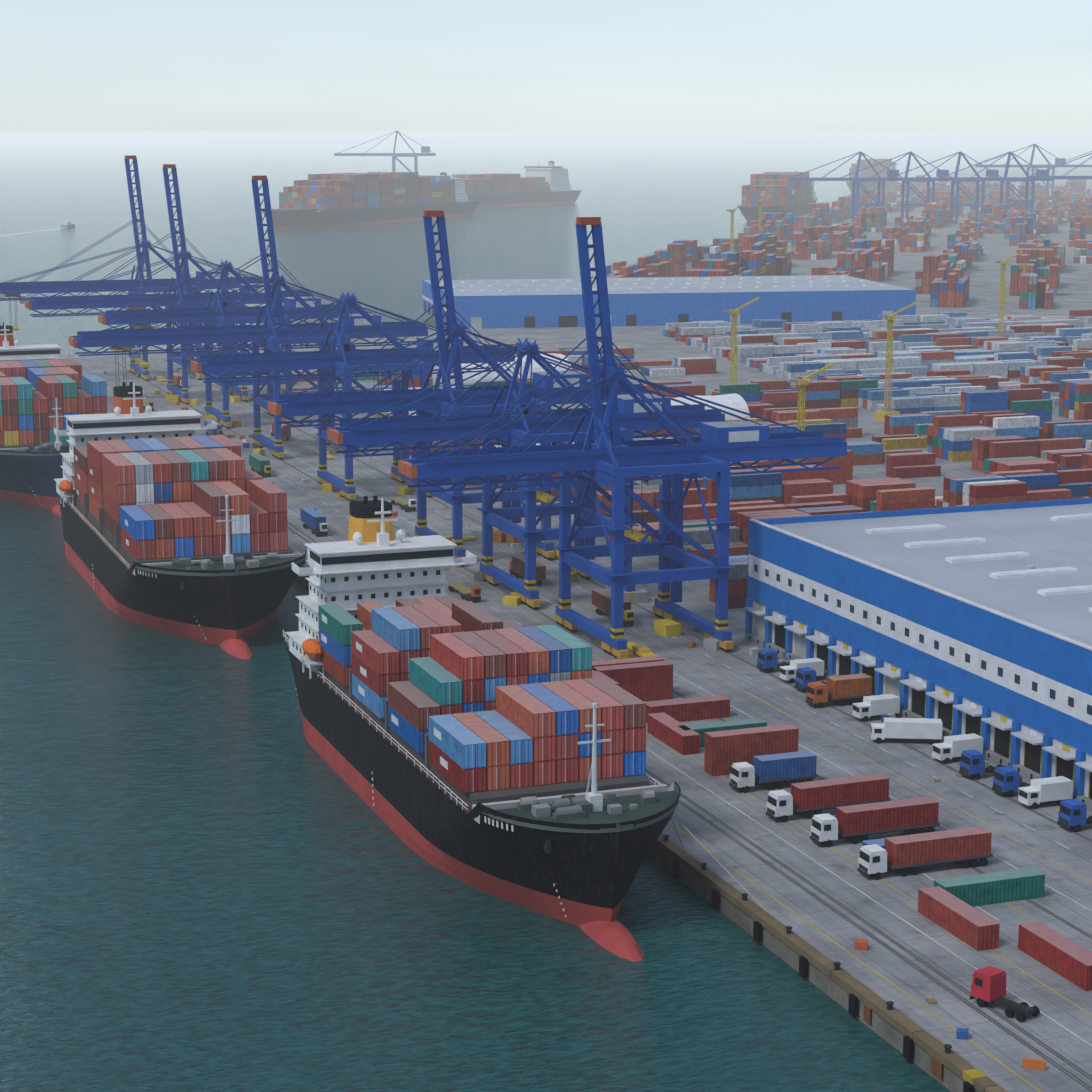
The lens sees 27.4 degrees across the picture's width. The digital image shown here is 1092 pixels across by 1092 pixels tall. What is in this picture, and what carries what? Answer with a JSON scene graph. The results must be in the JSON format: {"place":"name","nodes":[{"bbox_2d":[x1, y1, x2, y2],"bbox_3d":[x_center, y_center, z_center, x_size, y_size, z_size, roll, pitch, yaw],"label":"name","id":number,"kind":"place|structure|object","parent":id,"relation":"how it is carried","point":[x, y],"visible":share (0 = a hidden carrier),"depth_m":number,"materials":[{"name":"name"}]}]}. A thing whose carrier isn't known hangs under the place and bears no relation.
{"place":"outdoors","nodes":[
{"label":"outdoors","id":0,"kind":"place"},
{"bbox_2d":[334,130,435,171],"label":"gantry crane","id":1,"kind":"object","parent":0,"point":[425,150],"depth_m":3081.50,"materials":[{"name":"paint"}]},
{"bbox_2d":[379,386,454,415],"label":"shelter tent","id":2,"kind":"object","parent":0,"point":[410,412],"visible":0.04,"depth_m":711.09,"materials":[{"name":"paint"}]},
{"bbox_2d":[0,131,1091,1091],"bbox_3d":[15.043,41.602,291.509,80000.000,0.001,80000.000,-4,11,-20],"label":"sea water","id":3,"kind":"structure","parent":0,"point":[216,875],"depth_m":297.99,"materials":[{"name":"teal liquid"}]},
{"bbox_2d":[0,228,62,236],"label":"boat wake","id":4,"kind":"object","parent":3,"relation":"on","point":[27,232],"visible":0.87,"depth_m":2021.12,"materials":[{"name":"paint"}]},
{"bbox_2d":[0,322,106,515],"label":"ship","id":5,"kind":"object","parent":3,"relation":"on","point":[45,389],"visible":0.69,"depth_m":572.73,"materials":[{"name":"paint"}]},
{"bbox_2d":[61,222,74,227],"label":"pilot boat","id":6,"kind":"object","parent":3,"relation":"on","point":[67,225],"visible":0.89,"depth_m":2114.06,"materials":[{"name":"paint"}]},
{"bbox_2d":[54,382,306,658],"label":"ship","id":7,"kind":"object","parent":3,"relation":"on","point":[172,524],"visible":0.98,"depth_m":432.85,"materials":[{"name":"paint"}]},
{"bbox_2d":[262,172,479,230],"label":"ship","id":8,"kind":"object","parent":3,"relation":"in","point":[328,200],"visible":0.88,"depth_m":2167.43,"materials":[{"name":"paint"}]},
{"bbox_2d":[283,496,680,961],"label":"ship","id":9,"kind":"object","parent":3,"relation":"on","point":[473,744],"visible":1,"depth_m":293.24,"materials":[{"name":"paint"}]},
{"bbox_2d":[303,565,766,910],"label":"mooring lines","id":10,"kind":"object","parent":9,"relation":"on","point":[707,851],"visible":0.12,"depth_m":267.97,"materials":[{"name":"fabric"}]},
{"bbox_2d":[452,161,580,207],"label":"ship","id":11,"kind":"object","parent":3,"relation":"in","point":[538,185],"visible":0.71,"depth_m":2685.82,"materials":[{"name":"paint"}]},
{"bbox_2d":[738,171,816,222],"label":"container ship","id":12,"kind":"object","parent":3,"relation":"in","point":[794,197],"visible":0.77,"depth_m":2238.16,"materials":[{"name":"paint"}]},
{"bbox_2d":[846,158,897,192],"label":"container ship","id":13,"kind":"object","parent":3,"relation":"in","point":[870,173],"visible":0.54,"depth_m":3170.47,"materials":[{"name":"paint"}]},
{"bbox_2d":[0,0,1091,130],"label":"sky","id":14,"kind":"structure","parent":0,"point":[66,65],"materials":[{"name":"white"}]},
{"bbox_2d":[72,167,1091,1091],"bbox_3d":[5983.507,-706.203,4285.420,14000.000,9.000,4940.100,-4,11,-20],"label":"quay ground","id":15,"kind":"structure","parent":0,"point":[972,799],"depth_m":317.51,"materials":[{"name":"concrete"}]},
{"bbox_2d":[0,155,263,380],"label":"crane","id":16,"kind":"object","parent":15,"relation":"on","point":[18,289],"visible":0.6,"depth_m":820.68,"materials":[{"name":"paint"}]},
{"bbox_2d":[143,402,153,410],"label":"terminal tractor","id":17,"kind":"object","parent":15,"relation":"on","point":[145,404],"visible":0.46,"depth_m":731.54,"materials":[{"name":"paint"}]},
{"bbox_2d":[25,164,312,404],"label":"crane","id":18,"kind":"object","parent":15,"relation":"on","point":[120,301],"visible":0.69,"depth_m":752.00,"materials":[{"name":"paint"}]},
{"bbox_2d":[173,372,181,387],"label":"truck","id":19,"kind":"object","parent":15,"relation":"on","point":[177,378],"visible":0.62,"depth_m":794.83,"materials":[{"name":"paint"}]},
{"bbox_2d":[204,420,222,435],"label":"terminal tractor","id":20,"kind":"object","parent":15,"relation":"on","point":[218,431],"visible":0.5,"depth_m":665.91,"materials":[{"name":"paint"}]},
{"bbox_2d":[98,260,359,428],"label":"crane","id":21,"kind":"object","parent":15,"relation":"on","point":[293,308],"visible":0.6,"depth_m":694.30,"materials":[{"name":"paint"}]},
{"bbox_2d":[68,175,427,459],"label":"crane","id":22,"kind":"object","parent":15,"relation":"on","point":[362,327],"visible":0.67,"depth_m":628.73,"materials":[{"name":"paint"}]},
{"bbox_2d":[249,453,270,476],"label":"terminal tractor","id":23,"kind":"object","parent":15,"relation":"on","point":[260,463],"visible":0.94,"depth_m":596.17,"materials":[{"name":"paint"}]},
{"bbox_2d":[271,422,290,440],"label":"terminal tractor","id":24,"kind":"object","parent":15,"relation":"on","point":[286,432],"visible":0.54,"depth_m":660.67,"materials":[{"name":"paint"}]},
{"bbox_2d":[300,507,327,535],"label":"truck","id":25,"kind":"object","parent":15,"relation":"on","point":[313,519],"visible":1,"depth_m":510.73,"materials":[{"name":"paint"}]},
{"bbox_2d":[191,291,514,501],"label":"crane","id":26,"kind":"object","parent":15,"relation":"on","point":[342,358],"visible":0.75,"depth_m":561.06,"materials":[{"name":"paint"}]},
{"bbox_2d":[390,497,415,511],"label":"terminal tractor","id":27,"kind":"object","parent":15,"relation":"on","point":[409,504],"visible":1,"depth_m":542.79,"materials":[{"name":"paint"}]},
{"bbox_2d":[268,210,646,565],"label":"crane","id":28,"kind":"object","parent":15,"relation":"on","point":[328,403],"visible":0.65,"depth_m":478.37,"materials":[{"name":"paint"}]},
{"bbox_2d":[448,582,480,601],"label":"terminal tractor","id":29,"kind":"object","parent":15,"relation":"on","point":[471,594],"visible":0.96,"depth_m":440.00,"materials":[{"name":"paint"}]},
{"bbox_2d":[432,353,571,385],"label":"shelter tent","id":30,"kind":"object","parent":15,"relation":"on","point":[536,367],"visible":0.25,"depth_m":793.99,"materials":[{"name":"fabric"}]},
{"bbox_2d":[327,338,724,609],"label":"crane","id":31,"kind":"object","parent":15,"relation":"on","point":[635,416],"visible":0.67,"depth_m":437.42,"materials":[{"name":"paint"}]},
{"bbox_2d":[509,554,545,584],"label":"truck","id":32,"kind":"object","parent":15,"relation":"on","point":[517,565],"visible":0.75,"depth_m":458.21,"materials":[{"name":"paint"}]},
{"bbox_2d":[262,343,877,455],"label":"shipping containers","id":33,"kind":"object","parent":15,"relation":"on","point":[758,397],"visible":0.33,"depth_m":752.02,"materials":[{"name":"metal"}]},
{"bbox_2d":[104,367,1045,1070],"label":"dock equipment","id":34,"kind":"object","parent":15,"relation":"on","point":[666,627],"visible":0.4,"depth_m":456.31,"materials":[{"name":"paint"}]},
{"bbox_2d":[80,359,1091,1091],"bbox_3d":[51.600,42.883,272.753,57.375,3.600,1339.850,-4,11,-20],"label":"quay kerb and markings","id":35,"kind":"structure","parent":15,"relation":"on","point":[934,1047],"depth_m":258.19,"materials":[{"name":"paint"}]},
{"bbox_2d":[592,667,619,686],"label":"shipping container","id":36,"kind":"object","parent":15,"relation":"on","point":[596,673],"visible":0.02,"depth_m":355.79,"materials":[{"name":"metal"}]},
{"bbox_2d":[592,588,633,625],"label":"truck","id":37,"kind":"object","parent":15,"relation":"on","point":[601,599],"visible":0.71,"depth_m":423.07,"materials":[{"name":"paint"}]},
{"bbox_2d":[398,217,846,658],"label":"crane","id":38,"kind":"object","parent":15,"relation":"on","point":[715,450],"visible":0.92,"depth_m":396.61,"materials":[{"name":"paint"}]},
{"bbox_2d":[592,656,663,666],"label":"shipping container","id":39,"kind":"object","parent":15,"relation":"on","point":[625,661],"visible":0.15,"depth_m":365.40,"materials":[{"name":"metal"}]},
{"bbox_2d":[593,661,672,701],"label":"shipping container","id":40,"kind":"object","parent":15,"relation":"on","point":[648,681],"visible":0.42,"depth_m":362.18,"materials":[{"name":"metal"}]},
{"bbox_2d":[647,712,699,754],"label":"shipping container","id":41,"kind":"object","parent":15,"relation":"on","point":[665,728],"visible":0.98,"depth_m":335.85,"materials":[{"name":"metal"}]},
{"bbox_2d":[646,695,729,722],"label":"shipping container","id":42,"kind":"object","parent":15,"relation":"on","point":[699,708],"visible":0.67,"depth_m":351.01,"materials":[{"name":"metal"}]},
{"bbox_2d":[671,393,749,418],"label":"shelter tent","id":43,"kind":"object","parent":15,"relation":"on","point":[736,401],"visible":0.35,"depth_m":687.47,"materials":[{"name":"fabric"}]},
{"bbox_2d":[680,718,766,746],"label":"shipping container","id":44,"kind":"object","parent":15,"relation":"on","point":[701,729],"visible":0.27,"depth_m":337.38,"materials":[{"name":"metal"}]},
{"bbox_2d":[726,203,745,249],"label":"yard crane","id":45,"kind":"object","parent":15,"relation":"on","point":[732,232],"visible":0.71,"depth_m":1366.96,"materials":[{"name":"paint"}]},
{"bbox_2d":[723,297,758,383],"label":"yard crane","id":46,"kind":"object","parent":15,"relation":"on","point":[734,312],"visible":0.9,"depth_m":748.57,"materials":[{"name":"paint"}]},
{"bbox_2d":[704,724,798,775],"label":"shipping container","id":47,"kind":"object","parent":15,"relation":"on","point":[725,750],"visible":0.83,"depth_m":322.23,"materials":[{"name":"metal"}]},
{"bbox_2d":[755,195,771,233],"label":"yard crane","id":48,"kind":"object","parent":15,"relation":"on","point":[759,212],"visible":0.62,"depth_m":1535.19,"materials":[{"name":"paint"}]},
{"bbox_2d":[729,751,817,792],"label":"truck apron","id":49,"kind":"object","parent":15,"relation":"on","point":[771,770],"visible":0.96,"depth_m":314.39,"materials":[{"name":"paint"}]},
{"bbox_2d":[757,648,789,672],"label":"truck","id":50,"kind":"object","parent":15,"relation":"on","point":[767,658],"visible":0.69,"depth_m":381.46,"materials":[{"name":"paint"}]},
{"bbox_2d":[462,388,1091,608],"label":"shipping containers","id":51,"kind":"object","parent":15,"relation":"on","point":[1016,445],"visible":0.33,"depth_m":554.36,"materials":[{"name":"metal"}]},
{"bbox_2d":[780,658,823,683],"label":"box truck","id":52,"kind":"object","parent":15,"relation":"on","point":[787,673],"visible":0.69,"depth_m":375.09,"materials":[{"name":"paint"}]},
{"bbox_2d":[787,363,833,462],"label":"yard crane","id":53,"kind":"object","parent":15,"relation":"on","point":[804,381],"visible":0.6,"depth_m":579.20,"materials":[{"name":"paint"}]},
{"bbox_2d":[794,667,826,691],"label":"truck","id":54,"kind":"object","parent":15,"relation":"on","point":[805,676],"visible":0.52,"depth_m":367.98,"materials":[{"name":"paint"}]},
{"bbox_2d":[766,773,890,821],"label":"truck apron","id":55,"kind":"object","parent":15,"relation":"on","point":[817,797],"visible":0.85,"depth_m":301.95,"materials":[{"name":"paint"}]},
{"bbox_2d":[806,673,872,707],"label":"truck","id":56,"kind":"object","parent":15,"relation":"on","point":[841,689],"visible":0.96,"depth_m":359.72,"materials":[{"name":"paint"}]},
{"bbox_2d":[591,175,1091,308],"bbox_3d":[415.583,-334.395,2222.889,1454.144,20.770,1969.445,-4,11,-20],"label":"shipping containers","id":57,"kind":"object","parent":15,"relation":"on","point":[1037,267],"visible":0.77,"depth_m":1559.90,"materials":[{"name":"metal"}]},
{"bbox_2d":[787,152,904,222],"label":"crane","id":58,"kind":"object","parent":15,"relation":"on","point":[879,180],"visible":0.83,"depth_m":2120.61,"materials":[{"name":"paint"}]},
{"bbox_2d":[862,838,884,847],"bbox_3d":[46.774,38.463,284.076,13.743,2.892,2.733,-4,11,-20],"label":"wind deflector","id":59,"kind":"object","parent":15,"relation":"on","point":[880,842],"visible":0.1,"depth_m":282.14,"materials":[{"name":"paint"}]},
{"bbox_2d":[810,797,939,846],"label":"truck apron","id":60,"kind":"object","parent":15,"relation":"on","point":[863,822],"visible":0.94,"depth_m":291.48,"materials":[{"name":"paint"}]},
{"bbox_2d":[852,694,899,721],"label":"box truck","id":61,"kind":"object","parent":15,"relation":"on","point":[868,707],"visible":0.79,"depth_m":350.99,"materials":[{"name":"paint"}]},
{"bbox_2d":[663,309,1091,413],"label":"shipping containers","id":62,"kind":"object","parent":15,"relation":"on","point":[951,356],"visible":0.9,"depth_m":884.34,"materials":[{"name":"metal"}]},
{"bbox_2d":[875,302,916,421],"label":"yard crane","id":63,"kind":"object","parent":15,"relation":"on","point":[884,410],"visible":1,"depth_m":704.78,"materials":[{"name":"paint"}]},
{"bbox_2d":[840,151,954,218],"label":"crane","id":64,"kind":"object","parent":15,"relation":"on","point":[939,174],"visible":0.69,"depth_m":2122.38,"materials":[{"name":"paint"}]},
{"bbox_2d":[871,718,942,744],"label":"box truck","id":65,"kind":"object","parent":15,"relation":"on","point":[914,729],"visible":1,"depth_m":337.33,"materials":[{"name":"paint"}]},
{"bbox_2d":[744,498,1091,811],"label":"warehouse","id":66,"kind":"structure","parent":15,"relation":"on","point":[970,619],"depth_m":357.50,"materials":[{"name":"paint"}]},
{"bbox_2d":[857,826,992,879],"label":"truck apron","id":67,"kind":"object","parent":15,"relation":"on","point":[913,853],"visible":1,"depth_m":278.98,"materials":[{"name":"paint"}]},
{"bbox_2d":[890,151,1003,223],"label":"crane","id":68,"kind":"object","parent":15,"relation":"on","point":[992,175],"visible":0.79,"depth_m":2124.11,"materials":[{"name":"paint"}]},
{"bbox_2d":[932,733,982,763],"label":"box truck","id":69,"kind":"object","parent":15,"relation":"on","point":[950,748],"visible":0.73,"depth_m":327.77,"materials":[{"name":"paint"}]},
{"bbox_2d":[918,886,999,950],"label":"shipping container","id":70,"kind":"object","parent":15,"relation":"on","point":[968,924],"visible":1,"depth_m":257.61,"materials":[{"name":"metal"}]},
{"bbox_2d":[959,749,1004,779],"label":"tractor","id":71,"kind":"object","parent":15,"relation":"on","point":[972,762],"visible":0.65,"depth_m":319.20,"materials":[{"name":"paint"}]},
{"bbox_2d":[934,867,1044,906],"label":"shipping container","id":72,"kind":"object","parent":15,"relation":"on","point":[999,887],"visible":0.75,"depth_m":268.55,"materials":[{"name":"metal"}]},
{"bbox_2d":[940,152,1053,212],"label":"crane","id":73,"kind":"object","parent":15,"relation":"on","point":[1007,180],"visible":0.54,"depth_m":2124.90,"materials":[{"name":"paint"}]},
{"bbox_2d":[970,965,1039,1021],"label":"tractor","id":74,"kind":"object","parent":15,"relation":"on","point":[988,984],"visible":1,"depth_m":236.22,"materials":[{"name":"paint"}]},
{"bbox_2d":[995,251,1022,337],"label":"yard crane","id":75,"kind":"object","parent":15,"relation":"on","point":[1002,278],"visible":0.85,"depth_m":951.38,"materials":[{"name":"paint"}]},
{"bbox_2d":[992,766,1029,796],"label":"tractor","id":76,"kind":"object","parent":15,"relation":"on","point":[1006,779],"visible":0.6,"depth_m":310.84,"materials":[{"name":"paint"}]},
{"bbox_2d":[975,144,1069,195],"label":"crane","id":77,"kind":"object","parent":15,"relation":"on","point":[1057,161],"visible":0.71,"depth_m":2734.66,"materials":[{"name":"paint"}]},
{"bbox_2d":[1018,776,1072,808],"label":"box truck","id":78,"kind":"object","parent":15,"relation":"on","point":[1037,792],"visible":0.94,"depth_m":306.20,"materials":[{"name":"paint"}]},
{"bbox_2d":[1018,921,1091,990],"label":"shipping container","id":79,"kind":"object","parent":15,"relation":"on","point":[1057,952],"visible":1,"depth_m":246.99,"materials":[{"name":"metal"}]},
{"bbox_2d":[1027,153,1091,208],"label":"crane","id":80,"kind":"object","parent":15,"relation":"on","point":[1058,177],"visible":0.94,"depth_m":2118.61,"materials":[{"name":"paint"}]},
{"bbox_2d":[1055,151,1091,166],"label":"crane","id":81,"kind":"object","parent":15,"relation":"on","point":[1080,165],"visible":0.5,"depth_m":2737.34,"materials":[{"name":"paint"}]},
{"bbox_2d":[1057,799,1091,831],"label":"tractor","id":82,"kind":"object","parent":15,"relation":"on","point":[1071,812],"visible":1,"depth_m":295.63,"materials":[{"name":"paint"}]},
{"bbox_2d":[1059,379,1091,419],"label":"shipping containers","id":83,"kind":"object","parent":15,"relation":"on","point":[1075,399],"visible":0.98,"depth_m":710.18,"materials":[{"name":"metal"}]},
{"bbox_2d":[210,133,1091,143],"bbox_3d":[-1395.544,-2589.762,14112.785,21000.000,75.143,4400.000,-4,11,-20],"label":"shore hill","id":84,"kind":"structure","parent":0,"point":[971,137],"depth_m":12599.75,"materials":[{"name":"paint"}]},
{"bbox_2d":[422,275,915,328],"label":"warehouse","id":85,"kind":"structure","parent":0,"point":[545,303],"depth_m":1054.14,"materials":[{"name":"paint"}]}
]}

